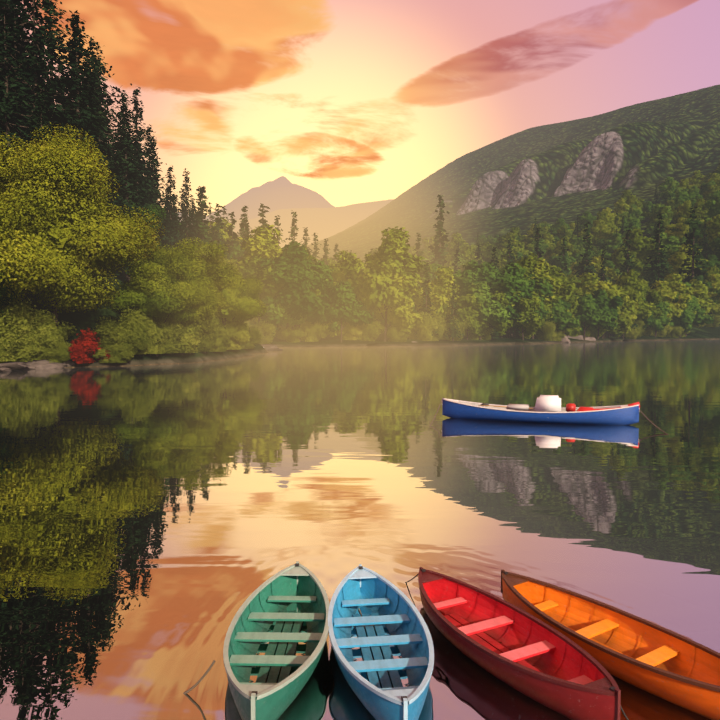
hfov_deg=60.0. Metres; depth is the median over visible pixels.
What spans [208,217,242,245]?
deciduous tree
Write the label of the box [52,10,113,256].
spruce tree
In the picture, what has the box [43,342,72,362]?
shrub
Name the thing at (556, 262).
deciduous tree
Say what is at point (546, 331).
shrub
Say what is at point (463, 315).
deciduous tree
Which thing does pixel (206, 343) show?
shrub
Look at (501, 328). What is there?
deciduous tree
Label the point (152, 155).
spruce
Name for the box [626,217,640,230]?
deciduous tree
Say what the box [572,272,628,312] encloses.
deciduous tree
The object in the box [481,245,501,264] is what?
deciduous tree
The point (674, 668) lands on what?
orange boat
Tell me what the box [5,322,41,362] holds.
shrub
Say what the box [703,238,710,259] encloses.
spruce tree
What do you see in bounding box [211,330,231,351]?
shrub
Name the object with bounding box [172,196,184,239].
spruce tree
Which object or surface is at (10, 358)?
shrub
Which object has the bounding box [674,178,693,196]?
deciduous tree
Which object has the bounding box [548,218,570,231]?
deciduous tree
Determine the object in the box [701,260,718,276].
deciduous tree
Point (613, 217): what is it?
deciduous tree
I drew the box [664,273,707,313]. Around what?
deciduous tree
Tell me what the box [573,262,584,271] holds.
deciduous tree
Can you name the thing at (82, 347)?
red shrub
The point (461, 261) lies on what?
deciduous tree
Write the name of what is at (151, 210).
bank tree
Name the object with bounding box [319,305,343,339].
deciduous tree
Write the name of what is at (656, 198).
spruce tree
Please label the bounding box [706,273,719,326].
deciduous tree
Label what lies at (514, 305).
deciduous tree
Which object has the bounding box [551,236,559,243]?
deciduous tree
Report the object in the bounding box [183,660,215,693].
green rope
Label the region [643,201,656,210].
deciduous tree
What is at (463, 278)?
deciduous tree
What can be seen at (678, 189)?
deciduous tree
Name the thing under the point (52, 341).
shrub
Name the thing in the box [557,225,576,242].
deciduous tree
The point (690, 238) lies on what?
spruce
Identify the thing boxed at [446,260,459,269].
deciduous tree
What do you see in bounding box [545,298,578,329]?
deciduous tree
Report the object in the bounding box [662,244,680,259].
deciduous tree
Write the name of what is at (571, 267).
deciduous tree
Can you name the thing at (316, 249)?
spruce
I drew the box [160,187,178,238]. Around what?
spruce tree
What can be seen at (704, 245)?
spruce tree
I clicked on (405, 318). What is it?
deciduous tree
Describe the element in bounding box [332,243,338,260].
spruce
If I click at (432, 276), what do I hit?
deciduous tree
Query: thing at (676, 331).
shrub
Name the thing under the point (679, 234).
deciduous tree
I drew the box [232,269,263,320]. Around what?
bank tree
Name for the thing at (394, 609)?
blue boat
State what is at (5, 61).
skyline pine
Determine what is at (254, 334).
shrub
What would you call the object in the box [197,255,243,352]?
bank tree
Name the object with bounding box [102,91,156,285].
spruce tree
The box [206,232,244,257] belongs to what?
deciduous tree
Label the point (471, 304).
deciduous tree
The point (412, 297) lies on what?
deciduous tree
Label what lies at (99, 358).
red shrub
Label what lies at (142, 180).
spruce tree
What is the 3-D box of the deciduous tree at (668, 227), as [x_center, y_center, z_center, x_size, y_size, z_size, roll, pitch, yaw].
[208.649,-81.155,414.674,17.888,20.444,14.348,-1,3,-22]
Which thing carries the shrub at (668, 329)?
on the terrain
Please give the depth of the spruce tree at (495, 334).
185.32 m
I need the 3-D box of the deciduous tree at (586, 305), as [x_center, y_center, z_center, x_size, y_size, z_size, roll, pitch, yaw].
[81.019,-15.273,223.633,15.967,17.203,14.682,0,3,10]
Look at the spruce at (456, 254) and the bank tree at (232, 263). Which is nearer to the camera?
the bank tree at (232, 263)
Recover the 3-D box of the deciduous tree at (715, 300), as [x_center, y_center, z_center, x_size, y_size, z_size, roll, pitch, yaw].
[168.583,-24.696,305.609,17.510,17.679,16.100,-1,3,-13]
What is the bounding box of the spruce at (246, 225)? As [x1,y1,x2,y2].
[239,206,253,253]
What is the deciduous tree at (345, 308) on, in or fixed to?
on the terrain
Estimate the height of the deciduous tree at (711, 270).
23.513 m
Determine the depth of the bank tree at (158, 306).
73.61 m
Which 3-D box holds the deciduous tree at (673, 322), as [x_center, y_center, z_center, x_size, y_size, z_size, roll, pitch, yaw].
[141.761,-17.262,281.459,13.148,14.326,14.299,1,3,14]
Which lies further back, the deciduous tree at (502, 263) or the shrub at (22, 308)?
the deciduous tree at (502, 263)
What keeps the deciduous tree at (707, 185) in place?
on the terrain
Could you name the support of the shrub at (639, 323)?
on the terrain
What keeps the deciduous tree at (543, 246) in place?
on the terrain
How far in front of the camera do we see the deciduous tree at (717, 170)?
585.11 m
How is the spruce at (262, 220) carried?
on the terrain
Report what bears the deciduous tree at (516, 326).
on the terrain
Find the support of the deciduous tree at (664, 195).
on the terrain
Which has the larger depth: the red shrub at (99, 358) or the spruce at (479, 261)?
the spruce at (479, 261)
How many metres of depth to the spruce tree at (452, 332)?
177.68 m
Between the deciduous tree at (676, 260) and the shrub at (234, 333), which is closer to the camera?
the shrub at (234, 333)
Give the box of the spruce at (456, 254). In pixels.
[452,249,460,274]
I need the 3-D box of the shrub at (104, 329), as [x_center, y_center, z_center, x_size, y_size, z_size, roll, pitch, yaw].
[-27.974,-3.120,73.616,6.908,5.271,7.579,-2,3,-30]
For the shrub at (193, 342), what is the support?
on the terrain
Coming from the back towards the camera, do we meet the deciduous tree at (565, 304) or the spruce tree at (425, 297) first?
the deciduous tree at (565, 304)
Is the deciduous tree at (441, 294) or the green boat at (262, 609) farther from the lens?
the deciduous tree at (441, 294)
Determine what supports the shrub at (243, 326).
on the terrain
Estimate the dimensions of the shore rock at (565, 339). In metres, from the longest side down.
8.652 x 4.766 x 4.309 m
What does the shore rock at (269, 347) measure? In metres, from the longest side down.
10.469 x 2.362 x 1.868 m
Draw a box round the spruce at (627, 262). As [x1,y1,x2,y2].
[615,225,639,279]
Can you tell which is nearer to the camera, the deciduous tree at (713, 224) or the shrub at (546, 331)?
the shrub at (546, 331)
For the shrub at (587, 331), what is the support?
on the terrain
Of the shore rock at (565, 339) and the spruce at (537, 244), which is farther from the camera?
the spruce at (537, 244)
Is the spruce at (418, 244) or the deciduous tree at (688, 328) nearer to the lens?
the deciduous tree at (688, 328)
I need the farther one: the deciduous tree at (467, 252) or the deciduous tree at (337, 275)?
the deciduous tree at (467, 252)
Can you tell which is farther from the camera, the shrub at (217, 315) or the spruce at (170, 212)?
the spruce at (170, 212)
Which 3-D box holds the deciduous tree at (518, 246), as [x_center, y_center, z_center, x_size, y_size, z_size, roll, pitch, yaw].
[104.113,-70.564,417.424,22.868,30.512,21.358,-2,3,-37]
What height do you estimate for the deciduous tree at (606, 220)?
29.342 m
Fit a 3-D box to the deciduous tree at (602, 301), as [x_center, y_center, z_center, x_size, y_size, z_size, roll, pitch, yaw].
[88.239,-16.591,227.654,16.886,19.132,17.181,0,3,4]
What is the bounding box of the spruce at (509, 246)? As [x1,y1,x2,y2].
[501,239,514,267]
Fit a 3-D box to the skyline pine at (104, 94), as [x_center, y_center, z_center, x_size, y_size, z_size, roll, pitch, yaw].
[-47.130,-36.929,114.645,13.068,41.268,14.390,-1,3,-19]
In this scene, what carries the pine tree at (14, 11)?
on the terrain
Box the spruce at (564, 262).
[557,236,568,275]
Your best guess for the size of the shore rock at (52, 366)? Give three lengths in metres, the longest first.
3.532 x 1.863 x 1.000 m
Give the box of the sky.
[16,0,719,215]
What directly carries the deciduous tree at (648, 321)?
on the terrain
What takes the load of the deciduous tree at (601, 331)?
on the terrain
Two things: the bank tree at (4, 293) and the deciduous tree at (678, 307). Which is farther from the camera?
the deciduous tree at (678, 307)
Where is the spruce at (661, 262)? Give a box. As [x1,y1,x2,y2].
[643,213,672,288]
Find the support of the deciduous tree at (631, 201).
on the terrain
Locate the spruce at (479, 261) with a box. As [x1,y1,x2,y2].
[474,243,481,264]
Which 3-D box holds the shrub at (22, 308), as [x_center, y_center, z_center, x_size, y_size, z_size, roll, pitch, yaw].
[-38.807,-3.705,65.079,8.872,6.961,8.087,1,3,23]
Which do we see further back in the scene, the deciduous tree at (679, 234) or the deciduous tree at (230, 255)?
the deciduous tree at (679, 234)
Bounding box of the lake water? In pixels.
[0,339,719,719]
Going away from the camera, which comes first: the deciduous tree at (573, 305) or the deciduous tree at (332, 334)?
the deciduous tree at (332, 334)
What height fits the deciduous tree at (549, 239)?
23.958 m
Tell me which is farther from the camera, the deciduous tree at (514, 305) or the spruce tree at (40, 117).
the deciduous tree at (514, 305)
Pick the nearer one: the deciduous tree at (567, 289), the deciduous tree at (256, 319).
the deciduous tree at (256, 319)
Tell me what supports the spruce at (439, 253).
on the terrain
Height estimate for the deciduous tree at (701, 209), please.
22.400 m
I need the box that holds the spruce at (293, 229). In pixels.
[285,212,300,245]
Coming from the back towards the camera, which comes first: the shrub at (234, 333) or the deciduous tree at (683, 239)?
the deciduous tree at (683, 239)
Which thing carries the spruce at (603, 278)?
on the terrain
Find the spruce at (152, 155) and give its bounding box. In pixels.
[143,132,176,248]
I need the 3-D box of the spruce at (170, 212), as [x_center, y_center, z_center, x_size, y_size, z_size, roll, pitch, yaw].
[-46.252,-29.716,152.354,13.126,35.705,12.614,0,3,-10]
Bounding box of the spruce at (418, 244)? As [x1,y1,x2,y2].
[412,233,422,261]
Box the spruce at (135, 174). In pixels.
[121,142,157,270]
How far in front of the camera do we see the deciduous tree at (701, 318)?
280.43 m
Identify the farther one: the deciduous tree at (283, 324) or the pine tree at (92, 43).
the deciduous tree at (283, 324)
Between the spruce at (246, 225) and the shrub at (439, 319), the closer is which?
the shrub at (439, 319)
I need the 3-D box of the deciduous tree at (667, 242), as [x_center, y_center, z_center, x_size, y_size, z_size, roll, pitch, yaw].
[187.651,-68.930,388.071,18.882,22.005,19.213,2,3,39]
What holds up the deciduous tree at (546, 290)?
on the terrain
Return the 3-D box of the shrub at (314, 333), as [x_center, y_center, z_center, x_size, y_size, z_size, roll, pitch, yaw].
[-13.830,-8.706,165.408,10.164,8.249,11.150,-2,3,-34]
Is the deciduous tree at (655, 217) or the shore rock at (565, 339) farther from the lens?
the deciduous tree at (655, 217)
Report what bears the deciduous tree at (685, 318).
on the terrain
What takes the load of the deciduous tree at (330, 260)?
on the terrain
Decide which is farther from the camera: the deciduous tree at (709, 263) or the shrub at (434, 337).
the deciduous tree at (709, 263)
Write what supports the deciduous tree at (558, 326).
on the terrain
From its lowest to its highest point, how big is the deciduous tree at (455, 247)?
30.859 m
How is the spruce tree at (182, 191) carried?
on the terrain
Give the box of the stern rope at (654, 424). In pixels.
[639,410,668,434]
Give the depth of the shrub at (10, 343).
64.24 m
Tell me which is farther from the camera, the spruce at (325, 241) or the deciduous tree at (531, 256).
the spruce at (325, 241)
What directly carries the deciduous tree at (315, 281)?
on the terrain
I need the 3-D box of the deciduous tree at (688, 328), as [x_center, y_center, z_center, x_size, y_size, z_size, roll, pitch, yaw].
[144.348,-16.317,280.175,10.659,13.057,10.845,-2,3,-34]
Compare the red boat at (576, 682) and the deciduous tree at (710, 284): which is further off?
the deciduous tree at (710, 284)
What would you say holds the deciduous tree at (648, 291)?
on the terrain
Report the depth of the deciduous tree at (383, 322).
178.97 m
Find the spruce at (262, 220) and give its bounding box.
[252,203,269,236]
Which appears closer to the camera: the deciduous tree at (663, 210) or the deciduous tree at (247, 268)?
the deciduous tree at (247, 268)
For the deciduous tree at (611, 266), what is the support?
on the terrain
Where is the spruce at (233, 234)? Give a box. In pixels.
[225,212,244,259]
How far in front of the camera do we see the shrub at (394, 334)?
169.49 m
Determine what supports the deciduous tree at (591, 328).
on the terrain
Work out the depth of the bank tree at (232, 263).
146.90 m
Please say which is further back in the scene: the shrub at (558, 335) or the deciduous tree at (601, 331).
the deciduous tree at (601, 331)
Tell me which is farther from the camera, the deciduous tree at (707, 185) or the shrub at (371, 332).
the deciduous tree at (707, 185)
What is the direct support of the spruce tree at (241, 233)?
on the terrain
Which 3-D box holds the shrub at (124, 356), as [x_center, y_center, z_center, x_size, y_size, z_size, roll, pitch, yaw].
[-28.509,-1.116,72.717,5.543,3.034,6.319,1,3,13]
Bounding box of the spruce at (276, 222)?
[273,215,284,248]
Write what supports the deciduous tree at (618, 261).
on the terrain
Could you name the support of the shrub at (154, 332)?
on the terrain
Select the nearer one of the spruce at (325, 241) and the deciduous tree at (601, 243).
the spruce at (325, 241)
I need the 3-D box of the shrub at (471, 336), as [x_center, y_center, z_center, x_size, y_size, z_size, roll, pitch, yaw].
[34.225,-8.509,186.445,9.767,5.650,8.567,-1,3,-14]
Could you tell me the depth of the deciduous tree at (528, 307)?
192.78 m
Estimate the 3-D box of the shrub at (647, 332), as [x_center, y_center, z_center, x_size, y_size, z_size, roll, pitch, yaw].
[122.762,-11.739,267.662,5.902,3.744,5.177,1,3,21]
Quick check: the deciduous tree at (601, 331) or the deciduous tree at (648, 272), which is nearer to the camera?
the deciduous tree at (601, 331)
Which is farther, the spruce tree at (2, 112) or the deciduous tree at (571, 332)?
the deciduous tree at (571, 332)
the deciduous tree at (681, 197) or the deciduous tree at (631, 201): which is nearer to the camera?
the deciduous tree at (681, 197)
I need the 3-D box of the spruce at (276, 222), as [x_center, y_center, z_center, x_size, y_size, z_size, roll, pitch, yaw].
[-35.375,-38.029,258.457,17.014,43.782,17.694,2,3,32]
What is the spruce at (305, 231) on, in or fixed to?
on the terrain
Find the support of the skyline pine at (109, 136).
on the terrain
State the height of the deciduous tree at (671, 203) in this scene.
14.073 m
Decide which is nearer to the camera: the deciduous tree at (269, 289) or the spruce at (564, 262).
the deciduous tree at (269, 289)
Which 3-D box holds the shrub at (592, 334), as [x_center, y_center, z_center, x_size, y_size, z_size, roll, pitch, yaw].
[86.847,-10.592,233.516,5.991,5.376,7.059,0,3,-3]
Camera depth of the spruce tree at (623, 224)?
427.15 m
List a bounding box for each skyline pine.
[0,0,47,159]
[0,0,80,147]
[11,0,111,154]
[54,14,124,171]
[88,42,140,266]
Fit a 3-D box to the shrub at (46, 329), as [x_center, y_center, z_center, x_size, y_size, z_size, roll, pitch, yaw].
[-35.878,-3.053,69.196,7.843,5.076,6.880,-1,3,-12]
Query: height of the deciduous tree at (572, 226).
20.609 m
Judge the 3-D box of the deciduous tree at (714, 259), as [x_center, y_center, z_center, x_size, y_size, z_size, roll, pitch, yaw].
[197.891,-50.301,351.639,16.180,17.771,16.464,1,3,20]
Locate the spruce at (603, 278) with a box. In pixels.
[598,243,612,282]
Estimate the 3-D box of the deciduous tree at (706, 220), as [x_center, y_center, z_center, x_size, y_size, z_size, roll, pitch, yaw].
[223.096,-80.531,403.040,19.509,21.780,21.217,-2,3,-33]
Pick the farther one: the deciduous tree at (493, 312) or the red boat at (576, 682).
the deciduous tree at (493, 312)
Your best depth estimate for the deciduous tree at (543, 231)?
455.78 m
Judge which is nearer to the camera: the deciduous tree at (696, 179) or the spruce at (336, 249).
the spruce at (336, 249)
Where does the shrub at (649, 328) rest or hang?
on the terrain
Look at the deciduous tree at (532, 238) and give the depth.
454.51 m
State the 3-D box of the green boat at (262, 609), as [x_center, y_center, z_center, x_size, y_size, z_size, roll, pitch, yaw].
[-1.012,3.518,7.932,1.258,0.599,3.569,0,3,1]
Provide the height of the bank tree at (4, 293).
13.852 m
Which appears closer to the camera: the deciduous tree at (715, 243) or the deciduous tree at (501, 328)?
the deciduous tree at (501, 328)
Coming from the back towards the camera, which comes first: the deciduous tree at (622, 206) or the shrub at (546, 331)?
the deciduous tree at (622, 206)
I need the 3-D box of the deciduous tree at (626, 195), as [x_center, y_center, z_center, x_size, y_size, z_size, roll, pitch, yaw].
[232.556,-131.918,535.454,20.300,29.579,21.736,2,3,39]
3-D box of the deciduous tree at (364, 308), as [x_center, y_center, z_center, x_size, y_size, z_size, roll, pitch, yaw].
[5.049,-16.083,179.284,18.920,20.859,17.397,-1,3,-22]
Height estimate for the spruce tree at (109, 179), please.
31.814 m
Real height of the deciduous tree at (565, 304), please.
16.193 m
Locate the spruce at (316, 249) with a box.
[310,233,320,262]
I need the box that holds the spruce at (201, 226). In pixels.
[192,186,216,241]
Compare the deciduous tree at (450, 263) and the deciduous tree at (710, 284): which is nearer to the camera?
the deciduous tree at (710, 284)
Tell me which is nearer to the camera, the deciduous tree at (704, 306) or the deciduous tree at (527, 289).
the deciduous tree at (527, 289)
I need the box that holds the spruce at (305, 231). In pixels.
[301,227,312,251]
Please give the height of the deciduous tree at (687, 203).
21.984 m
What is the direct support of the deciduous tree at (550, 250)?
on the terrain
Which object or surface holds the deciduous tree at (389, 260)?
on the terrain
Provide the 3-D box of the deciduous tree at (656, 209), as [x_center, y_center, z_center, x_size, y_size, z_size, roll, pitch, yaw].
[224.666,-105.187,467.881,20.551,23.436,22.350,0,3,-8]
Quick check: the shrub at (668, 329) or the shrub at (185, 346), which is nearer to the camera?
the shrub at (185, 346)
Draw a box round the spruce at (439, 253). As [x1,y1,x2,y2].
[426,195,454,273]
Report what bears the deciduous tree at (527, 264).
on the terrain
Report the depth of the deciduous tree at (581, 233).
434.46 m
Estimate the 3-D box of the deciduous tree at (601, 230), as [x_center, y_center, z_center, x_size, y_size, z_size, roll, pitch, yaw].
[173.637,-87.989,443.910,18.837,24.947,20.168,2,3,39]
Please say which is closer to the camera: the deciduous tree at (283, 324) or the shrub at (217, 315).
the shrub at (217, 315)
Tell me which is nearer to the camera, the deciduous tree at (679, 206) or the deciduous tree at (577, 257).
the deciduous tree at (577, 257)
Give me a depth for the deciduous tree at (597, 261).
321.00 m
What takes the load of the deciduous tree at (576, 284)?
on the terrain
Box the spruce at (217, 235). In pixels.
[209,203,229,250]
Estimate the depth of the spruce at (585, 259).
312.34 m
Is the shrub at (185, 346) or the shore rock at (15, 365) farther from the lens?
the shrub at (185, 346)
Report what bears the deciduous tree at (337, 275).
on the terrain
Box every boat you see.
[223,561,329,719]
[328,564,433,719]
[418,567,620,719]
[442,395,639,424]
[501,569,719,719]
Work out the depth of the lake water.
14.78 m
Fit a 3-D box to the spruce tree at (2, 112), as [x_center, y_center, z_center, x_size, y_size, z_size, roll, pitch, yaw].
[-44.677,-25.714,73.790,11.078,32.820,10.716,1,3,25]
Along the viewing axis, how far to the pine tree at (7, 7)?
115.53 m
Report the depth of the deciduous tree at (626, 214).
467.87 m
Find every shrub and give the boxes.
[0,297,38,356]
[0,310,26,361]
[0,319,25,362]
[5,303,56,361]
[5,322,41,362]
[18,330,67,360]
[31,314,76,346]
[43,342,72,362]
[67,328,99,363]
[89,338,140,363]
[91,339,110,360]
[92,312,151,355]
[110,307,174,355]
[133,308,209,354]
[146,315,191,354]
[151,331,179,348]
[177,323,199,353]
[195,314,220,352]
[199,308,221,344]
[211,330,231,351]
[216,318,249,340]
[218,320,249,350]
[238,326,262,349]
[250,320,276,343]
[281,326,306,342]
[288,320,327,341]
[336,322,361,339]
[351,319,384,341]
[387,325,411,341]
[407,311,444,340]
[417,330,436,340]
[431,314,448,339]
[442,314,470,340]
[463,328,492,339]
[482,328,493,340]
[535,319,557,340]
[549,330,565,340]
[577,324,590,337]
[588,330,596,337]
[624,328,639,338]
[631,319,644,336]
[641,329,652,336]
[646,323,669,335]
[650,326,671,336]
[666,325,684,337]
[705,312,719,327]
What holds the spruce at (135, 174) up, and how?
on the terrain
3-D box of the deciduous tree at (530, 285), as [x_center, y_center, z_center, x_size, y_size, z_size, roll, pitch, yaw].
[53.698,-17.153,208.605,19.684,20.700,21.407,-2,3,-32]
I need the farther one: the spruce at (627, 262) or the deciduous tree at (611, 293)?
the spruce at (627, 262)
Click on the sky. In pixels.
(350, 102)
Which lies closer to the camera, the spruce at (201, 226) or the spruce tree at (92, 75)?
the spruce tree at (92, 75)
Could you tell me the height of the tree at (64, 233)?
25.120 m
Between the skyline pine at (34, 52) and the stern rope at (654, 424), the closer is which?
the stern rope at (654, 424)
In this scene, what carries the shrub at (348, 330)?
on the terrain
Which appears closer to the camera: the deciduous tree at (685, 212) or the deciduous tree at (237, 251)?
the deciduous tree at (237, 251)
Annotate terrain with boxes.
[3,84,719,367]
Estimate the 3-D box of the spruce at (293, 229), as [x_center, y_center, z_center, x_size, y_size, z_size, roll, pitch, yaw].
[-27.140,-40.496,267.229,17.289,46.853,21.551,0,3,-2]
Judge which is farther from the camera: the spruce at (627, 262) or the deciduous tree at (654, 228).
the deciduous tree at (654, 228)
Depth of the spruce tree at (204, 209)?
193.44 m
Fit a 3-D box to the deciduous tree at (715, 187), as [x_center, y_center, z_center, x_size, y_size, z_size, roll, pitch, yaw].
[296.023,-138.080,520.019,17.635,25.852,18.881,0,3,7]
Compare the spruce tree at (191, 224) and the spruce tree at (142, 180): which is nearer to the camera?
the spruce tree at (142, 180)
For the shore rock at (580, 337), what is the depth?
222.95 m
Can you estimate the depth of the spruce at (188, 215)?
166.52 m
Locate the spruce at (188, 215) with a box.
[176,168,203,246]
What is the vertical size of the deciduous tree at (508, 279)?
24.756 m
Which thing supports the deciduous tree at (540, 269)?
on the terrain
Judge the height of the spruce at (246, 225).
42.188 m
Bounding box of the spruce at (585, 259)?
[573,222,600,280]
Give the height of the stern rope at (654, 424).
0.824 m
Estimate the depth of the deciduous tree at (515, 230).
463.17 m
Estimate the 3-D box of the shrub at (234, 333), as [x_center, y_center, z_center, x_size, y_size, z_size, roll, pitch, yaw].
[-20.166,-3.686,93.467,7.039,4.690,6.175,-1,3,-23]
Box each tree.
[0,0,45,148]
[0,0,49,120]
[0,1,46,82]
[0,81,17,166]
[0,122,164,325]
[0,261,21,322]
[27,81,51,157]
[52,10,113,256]
[65,48,124,275]
[82,36,117,190]
[100,107,116,210]
[101,252,200,356]
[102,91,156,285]
[108,90,141,160]
[117,199,165,249]
[120,83,166,244]
[122,143,156,271]
[124,236,239,355]
[143,123,173,250]
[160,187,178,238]
[163,226,209,250]
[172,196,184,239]
[177,188,185,231]
[187,245,239,278]
[189,196,201,238]
[193,186,209,236]
[193,240,234,262]
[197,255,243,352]
[206,202,213,228]
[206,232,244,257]
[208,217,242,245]
[219,270,267,350]
[220,206,231,232]
[232,225,283,274]
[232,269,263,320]
[238,216,243,237]
[239,255,266,322]
[249,316,260,323]
[253,318,285,337]
[255,241,334,341]
[256,246,320,339]
[257,257,331,329]
[264,270,330,329]
[318,281,373,341]
[319,257,334,264]
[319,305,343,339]
[322,245,329,265]
[329,250,365,282]
[339,226,425,341]
[353,269,414,338]
[361,248,378,269]
[373,307,416,324]
[374,275,423,333]
[405,252,434,286]
[407,295,420,310]
[409,246,418,257]
[413,266,459,316]
[414,265,438,336]
[422,231,447,251]
[423,263,442,282]
[428,253,434,263]
[441,300,473,333]
[443,254,451,261]
[443,284,463,340]
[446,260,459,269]
[447,232,477,251]
[448,239,478,258]
[449,245,482,261]
[451,252,473,267]
[453,260,479,295]
[456,294,488,339]
[463,261,527,307]
[465,281,509,339]
[479,242,490,257]
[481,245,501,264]
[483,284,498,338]
[489,290,512,339]
[491,247,498,269]
[493,235,504,249]
[496,227,525,242]
[496,251,516,271]
[498,232,534,256]
[501,289,520,337]
[502,271,532,337]
[507,319,529,337]
[514,296,540,339]
[516,257,549,337]
[520,253,565,283]
[521,277,545,327]
[524,225,549,242]
[524,274,553,320]
[526,223,534,234]
[527,227,552,242]
[531,259,562,338]
[532,218,538,237]
[532,238,548,254]
[532,291,560,338]
[537,223,551,227]
[537,313,565,332]
[542,245,558,267]
[543,234,555,252]
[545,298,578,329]
[546,265,578,308]
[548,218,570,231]
[549,236,579,260]
[549,251,575,268]
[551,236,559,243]
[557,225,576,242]
[560,290,580,316]
[561,300,570,310]
[563,309,580,336]
[569,262,577,272]
[570,223,574,234]
[571,281,581,287]
[572,248,594,261]
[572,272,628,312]
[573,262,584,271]
[574,215,580,236]
[574,294,610,339]
[578,211,596,227]
[578,228,598,246]
[580,314,596,329]
[584,255,619,283]
[589,249,613,261]
[591,219,618,241]
[592,289,623,338]
[592,289,627,337]
[593,210,621,232]
[593,327,607,338]
[595,239,607,250]
[597,281,638,337]
[599,207,620,221]
[604,233,624,251]
[604,260,621,278]
[611,246,643,279]
[613,198,635,218]
[615,228,630,243]
[615,269,661,317]
[617,218,635,233]
[618,212,640,229]
[618,215,625,247]
[619,189,643,209]
[620,276,655,319]
[622,227,665,268]
[626,195,641,209]
[626,204,644,221]
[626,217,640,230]
[635,297,653,329]
[637,278,665,300]
[640,260,666,285]
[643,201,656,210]
[643,203,672,224]
[645,280,692,322]
[649,223,664,235]
[649,301,671,336]
[650,206,672,225]
[651,232,678,258]
[652,213,668,229]
[653,183,658,204]
[658,177,678,199]
[661,187,675,203]
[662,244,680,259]
[663,184,682,205]
[664,200,674,210]
[664,217,689,240]
[664,244,701,280]
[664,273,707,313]
[665,223,678,236]
[667,244,701,264]
[668,313,691,326]
[670,218,702,245]
[671,200,692,219]
[672,204,683,223]
[672,293,695,336]
[673,190,701,208]
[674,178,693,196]
[674,318,691,332]
[675,237,686,245]
[678,206,709,220]
[686,295,713,336]
[688,170,709,188]
[688,279,715,313]
[688,303,708,333]
[689,217,711,231]
[692,199,708,215]
[697,214,719,248]
[699,173,719,187]
[700,180,714,196]
[700,223,711,257]
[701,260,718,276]
[702,266,719,282]
[702,282,719,304]
[703,179,719,198]
[703,194,719,217]
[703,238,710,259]
[705,292,719,314]
[706,190,719,200]
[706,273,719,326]
[707,255,719,270]
[708,163,719,176]
[710,238,719,260]
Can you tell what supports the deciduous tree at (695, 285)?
on the terrain
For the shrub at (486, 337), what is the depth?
185.11 m
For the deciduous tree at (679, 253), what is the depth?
350.98 m
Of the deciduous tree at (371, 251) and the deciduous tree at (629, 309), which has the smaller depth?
the deciduous tree at (629, 309)
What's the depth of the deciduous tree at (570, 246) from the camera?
396.16 m
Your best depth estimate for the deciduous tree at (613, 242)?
426.55 m
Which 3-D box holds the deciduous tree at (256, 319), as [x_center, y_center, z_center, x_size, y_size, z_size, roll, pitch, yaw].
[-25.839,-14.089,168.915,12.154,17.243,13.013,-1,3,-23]
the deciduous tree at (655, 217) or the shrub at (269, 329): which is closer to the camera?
the shrub at (269, 329)
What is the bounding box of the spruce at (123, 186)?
[108,122,146,275]
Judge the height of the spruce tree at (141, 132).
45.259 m
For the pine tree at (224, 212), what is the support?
on the terrain
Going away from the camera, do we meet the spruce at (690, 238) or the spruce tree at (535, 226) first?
the spruce at (690, 238)
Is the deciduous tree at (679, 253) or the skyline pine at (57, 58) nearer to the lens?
the skyline pine at (57, 58)
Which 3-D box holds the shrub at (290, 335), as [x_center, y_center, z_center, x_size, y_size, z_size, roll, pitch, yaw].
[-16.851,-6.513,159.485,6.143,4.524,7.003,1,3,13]
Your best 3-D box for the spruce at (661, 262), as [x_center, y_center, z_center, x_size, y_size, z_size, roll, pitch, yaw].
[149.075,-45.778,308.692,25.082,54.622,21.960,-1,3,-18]
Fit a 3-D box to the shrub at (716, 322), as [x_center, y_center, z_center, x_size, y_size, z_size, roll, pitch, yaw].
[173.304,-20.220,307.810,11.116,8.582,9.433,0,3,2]
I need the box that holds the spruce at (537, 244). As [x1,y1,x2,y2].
[531,228,545,267]
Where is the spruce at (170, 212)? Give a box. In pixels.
[161,163,187,251]
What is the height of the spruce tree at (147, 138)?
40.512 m
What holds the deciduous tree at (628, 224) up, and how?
on the terrain
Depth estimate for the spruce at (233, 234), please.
213.61 m
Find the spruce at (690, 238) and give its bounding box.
[678,207,712,316]
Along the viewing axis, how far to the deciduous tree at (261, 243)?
165.16 m
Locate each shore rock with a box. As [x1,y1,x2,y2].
[0,362,30,369]
[0,367,10,371]
[10,358,74,369]
[35,363,63,368]
[261,344,282,350]
[559,336,570,342]
[567,335,588,340]
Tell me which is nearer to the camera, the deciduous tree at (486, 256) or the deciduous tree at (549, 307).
the deciduous tree at (549, 307)
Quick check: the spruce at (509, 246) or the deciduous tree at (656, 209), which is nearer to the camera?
the spruce at (509, 246)
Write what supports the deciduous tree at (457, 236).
on the terrain
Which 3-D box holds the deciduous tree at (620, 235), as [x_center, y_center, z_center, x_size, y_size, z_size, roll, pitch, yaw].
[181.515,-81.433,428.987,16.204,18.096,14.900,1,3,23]
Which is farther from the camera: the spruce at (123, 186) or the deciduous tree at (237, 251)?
the deciduous tree at (237, 251)
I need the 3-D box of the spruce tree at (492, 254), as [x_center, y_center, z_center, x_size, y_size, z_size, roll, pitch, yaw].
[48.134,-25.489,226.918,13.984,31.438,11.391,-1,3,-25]
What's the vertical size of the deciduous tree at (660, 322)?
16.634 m
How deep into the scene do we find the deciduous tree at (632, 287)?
249.10 m
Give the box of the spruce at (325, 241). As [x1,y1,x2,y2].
[323,238,329,257]
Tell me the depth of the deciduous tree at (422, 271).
226.19 m
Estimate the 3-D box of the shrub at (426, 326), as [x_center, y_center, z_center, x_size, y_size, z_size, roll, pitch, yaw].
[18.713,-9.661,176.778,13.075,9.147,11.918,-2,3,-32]
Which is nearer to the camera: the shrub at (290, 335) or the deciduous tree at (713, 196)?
the shrub at (290, 335)
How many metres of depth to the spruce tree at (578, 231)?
457.46 m
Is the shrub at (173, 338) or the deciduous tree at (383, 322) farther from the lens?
the deciduous tree at (383, 322)
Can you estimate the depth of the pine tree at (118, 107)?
162.78 m
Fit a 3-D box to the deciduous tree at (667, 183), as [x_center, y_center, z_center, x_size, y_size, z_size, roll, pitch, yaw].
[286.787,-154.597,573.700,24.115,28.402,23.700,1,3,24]

